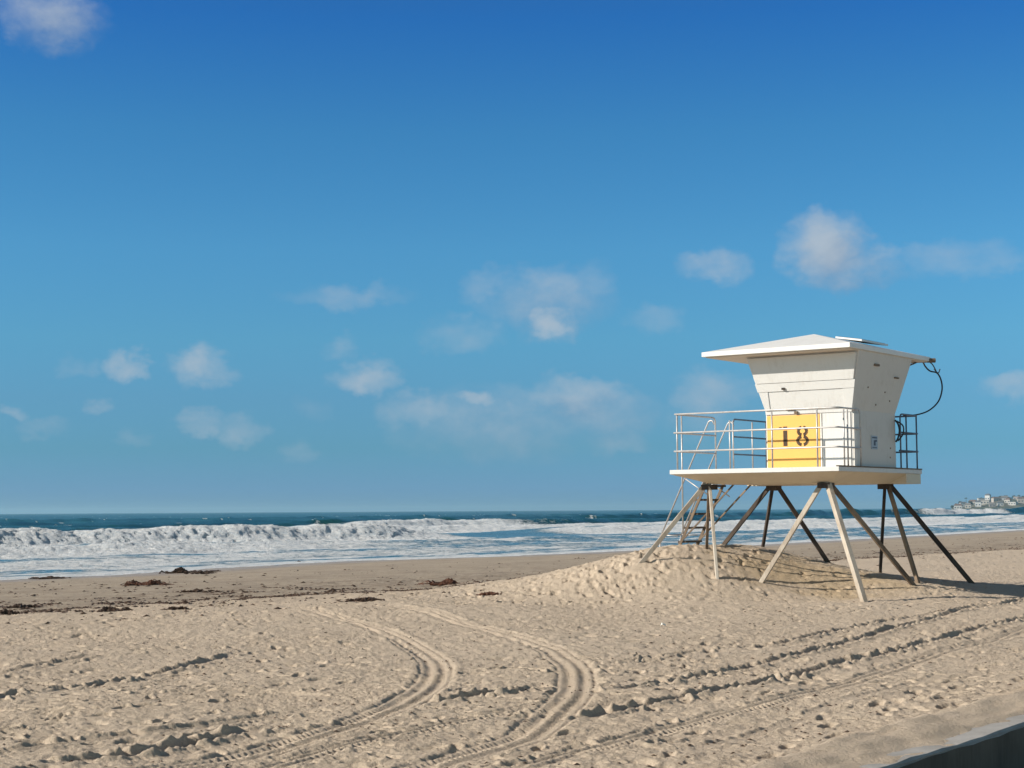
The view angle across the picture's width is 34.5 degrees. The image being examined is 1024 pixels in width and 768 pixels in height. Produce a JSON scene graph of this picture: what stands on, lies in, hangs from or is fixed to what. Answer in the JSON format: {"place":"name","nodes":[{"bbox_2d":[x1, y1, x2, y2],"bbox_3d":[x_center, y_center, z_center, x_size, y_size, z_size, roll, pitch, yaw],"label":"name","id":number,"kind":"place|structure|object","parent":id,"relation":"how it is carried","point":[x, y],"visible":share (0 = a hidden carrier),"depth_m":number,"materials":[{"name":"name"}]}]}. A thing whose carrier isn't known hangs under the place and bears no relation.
{"place":"outdoors","nodes":[
{"label":"outdoors","id":0,"kind":"place"},
{"bbox_2d":[0,530,1023,767],"bbox_3d":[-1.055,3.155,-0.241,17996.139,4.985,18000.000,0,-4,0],"label":"beach sand","id":1,"kind":"structure","parent":0,"point":[643,723],"depth_m":18.50,"materials":[{"name":"beige sand"}]},
{"bbox_2d":[0,608,28,613],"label":"kelp clump","id":2,"kind":"object","parent":1,"relation":"on","point":[5,611],"visible":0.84,"depth_m":27.68,"materials":[{"name":"brown plant"}]},
{"bbox_2d":[1,603,42,607],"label":"kelp clump","id":3,"kind":"object","parent":1,"relation":"on","point":[20,605],"visible":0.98,"depth_m":30.68,"materials":[{"name":"brown plant"}]},
{"bbox_2d":[28,576,70,578],"bbox_3d":[-14.274,5.977,50.957,1.287,0.109,0.677,0,-4,-7],"label":"kelp clump","id":4,"kind":"object","parent":1,"relation":"on","point":[50,577],"visible":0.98,"depth_m":50.82,"materials":[{"name":"brown plant"}]},
{"bbox_2d":[89,606,133,611],"bbox_3d":[-6.730,3.787,27.727,0.749,0.123,0.353,1,-5,-17],"label":"kelp clump","id":5,"kind":"object","parent":1,"relation":"on","point":[108,609],"visible":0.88,"depth_m":27.66,"materials":[{"name":"brown plant"}]},
{"bbox_2d":[120,579,173,585],"bbox_3d":[-9.244,5.026,41.811,1.344,0.182,0.772,1,-5,-17],"label":"kelp clump","id":6,"kind":"object","parent":1,"relation":"on","point":[149,582],"visible":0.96,"depth_m":41.69,"materials":[{"name":"brown plant"}]},
{"bbox_2d":[160,606,189,609],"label":"kelp clump","id":7,"kind":"object","parent":1,"relation":"on","point":[175,608],"visible":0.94,"depth_m":28.01,"materials":[{"name":"brown plant"}]},
{"bbox_2d":[159,567,195,573],"bbox_3d":[-10.919,6.198,54.913,1.711,0.234,0.808,1,-5,-17],"label":"kelp clump","id":8,"kind":"object","parent":1,"relation":"on","point":[180,570],"visible":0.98,"depth_m":54.77,"materials":[{"name":"brown plant"}]},
{"bbox_2d":[179,589,219,592],"bbox_3d":[-6.878,4.580,36.495,0.949,0.096,0.441,1,-5,-17],"label":"kelp clump","id":9,"kind":"object","parent":1,"relation":"on","point":[195,590],"visible":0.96,"depth_m":36.45,"materials":[{"name":"brown plant"}]},
{"bbox_2d":[184,570,216,573],"bbox_3d":[-10.002,6.048,53.059,1.077,0.137,0.483,0,-4,-9],"label":"kelp clump","id":10,"kind":"object","parent":1,"relation":"on","point":[200,572],"visible":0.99,"depth_m":52.96,"materials":[{"name":"brown plant"}]},
{"bbox_2d":[337,597,384,601],"bbox_3d":[-2.746,3.908,29.887,0.909,0.106,0.628,1,-5,-17],"label":"kelp clump","id":11,"kind":"object","parent":1,"relation":"on","point":[366,599],"visible":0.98,"depth_m":29.84,"materials":[{"name":"brown plant"}]},
{"bbox_2d":[417,578,464,585],"bbox_3d":[-1.689,4.723,39.406,1.161,0.185,0.580,1,-5,-17],"label":"kelp clump","id":12,"kind":"object","parent":1,"relation":"on","point":[447,581],"visible":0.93,"depth_m":39.32,"materials":[{"name":"brown plant"}]},
{"bbox_2d":[476,592,501,595],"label":"kelp clump","id":13,"kind":"object","parent":1,"relation":"on","point":[489,593],"visible":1,"depth_m":29.97,"materials":[{"name":"brown plant"}]},
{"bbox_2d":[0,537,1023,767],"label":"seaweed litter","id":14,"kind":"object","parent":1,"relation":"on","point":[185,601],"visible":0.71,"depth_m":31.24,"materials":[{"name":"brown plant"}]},
{"bbox_2d":[639,334,974,601],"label":"lifeguard tower","id":15,"kind":"structure","parent":1,"relation":"on","point":[830,404],"depth_m":31.01,"materials":[{"name":"white paint"}]},
{"bbox_2d":[860,714,1023,767],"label":"sea wall","id":16,"kind":"structure","parent":1,"relation":"on","point":[1005,749],"depth_m":11.32,"materials":[{"name":"concrete"}]},
{"bbox_2d":[747,688,1023,767],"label":"drifted sand","id":17,"kind":"structure","parent":16,"relation":"on","point":[874,745],"depth_m":11.09,"materials":[{"name":"beige sand"}]},
{"bbox_2d":[0,507,1023,579],"bbox_3d":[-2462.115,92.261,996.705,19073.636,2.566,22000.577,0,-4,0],"label":"sea water","id":18,"kind":"structure","parent":0,"point":[71,544],"depth_m":118.05,"materials":[{"name":"liquid"}]},
{"bbox_2d":[0,0,1023,513],"label":"sky","id":19,"kind":"structure","parent":0,"point":[256,255],"materials":[{"name":"blue"}]},
{"bbox_2d":[951,499,1023,508],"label":"headland","id":20,"kind":"structure","parent":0,"point":[1005,506],"depth_m":2492.84,"materials":[{"name":"stone"}]},
{"bbox_2d":[954,504,962,508],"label":"hillside house","id":21,"kind":"structure","parent":20,"relation":"on","point":[957,506],"depth_m":2501.75,"materials":[{"name":"paint"}]},
{"bbox_2d":[965,503,971,507],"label":"hillside house","id":22,"kind":"structure","parent":20,"relation":"on","point":[967,505],"depth_m":2498.92,"materials":[{"name":"paint"}]},
{"bbox_2d":[975,500,980,506],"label":"hillside house","id":23,"kind":"structure","parent":20,"relation":"on","point":[977,503],"depth_m":2503.22,"materials":[{"name":"paint"}]},
{"bbox_2d":[980,500,989,504],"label":"hillside house","id":24,"kind":"structure","parent":20,"relation":"on","point":[983,502],"depth_m":2531.70,"materials":[{"name":"paint"}]},
{"bbox_2d":[985,494,990,500],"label":"hillside house","id":25,"kind":"structure","parent":20,"relation":"on","point":[987,496],"depth_m":2613.18,"materials":[{"name":"paint"}]},
{"bbox_2d":[991,497,1000,501],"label":"hillside house","id":26,"kind":"structure","parent":20,"relation":"on","point":[994,499],"depth_m":2568.02,"materials":[{"name":"paint"}]},
{"bbox_2d":[997,501,1003,505],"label":"hillside house","id":27,"kind":"structure","parent":20,"relation":"on","point":[999,503],"depth_m":2494.26,"materials":[{"name":"paint"}]},
{"bbox_2d":[1004,498,1011,502],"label":"hillside house","id":28,"kind":"structure","parent":20,"relation":"on","point":[1006,500],"depth_m":2524.40,"materials":[{"name":"paint"}]},
{"bbox_2d":[1017,497,1023,502],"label":"hillside house","id":29,"kind":"structure","parent":20,"relation":"on","point":[1020,499],"depth_m":2508.23,"materials":[{"name":"paint"}]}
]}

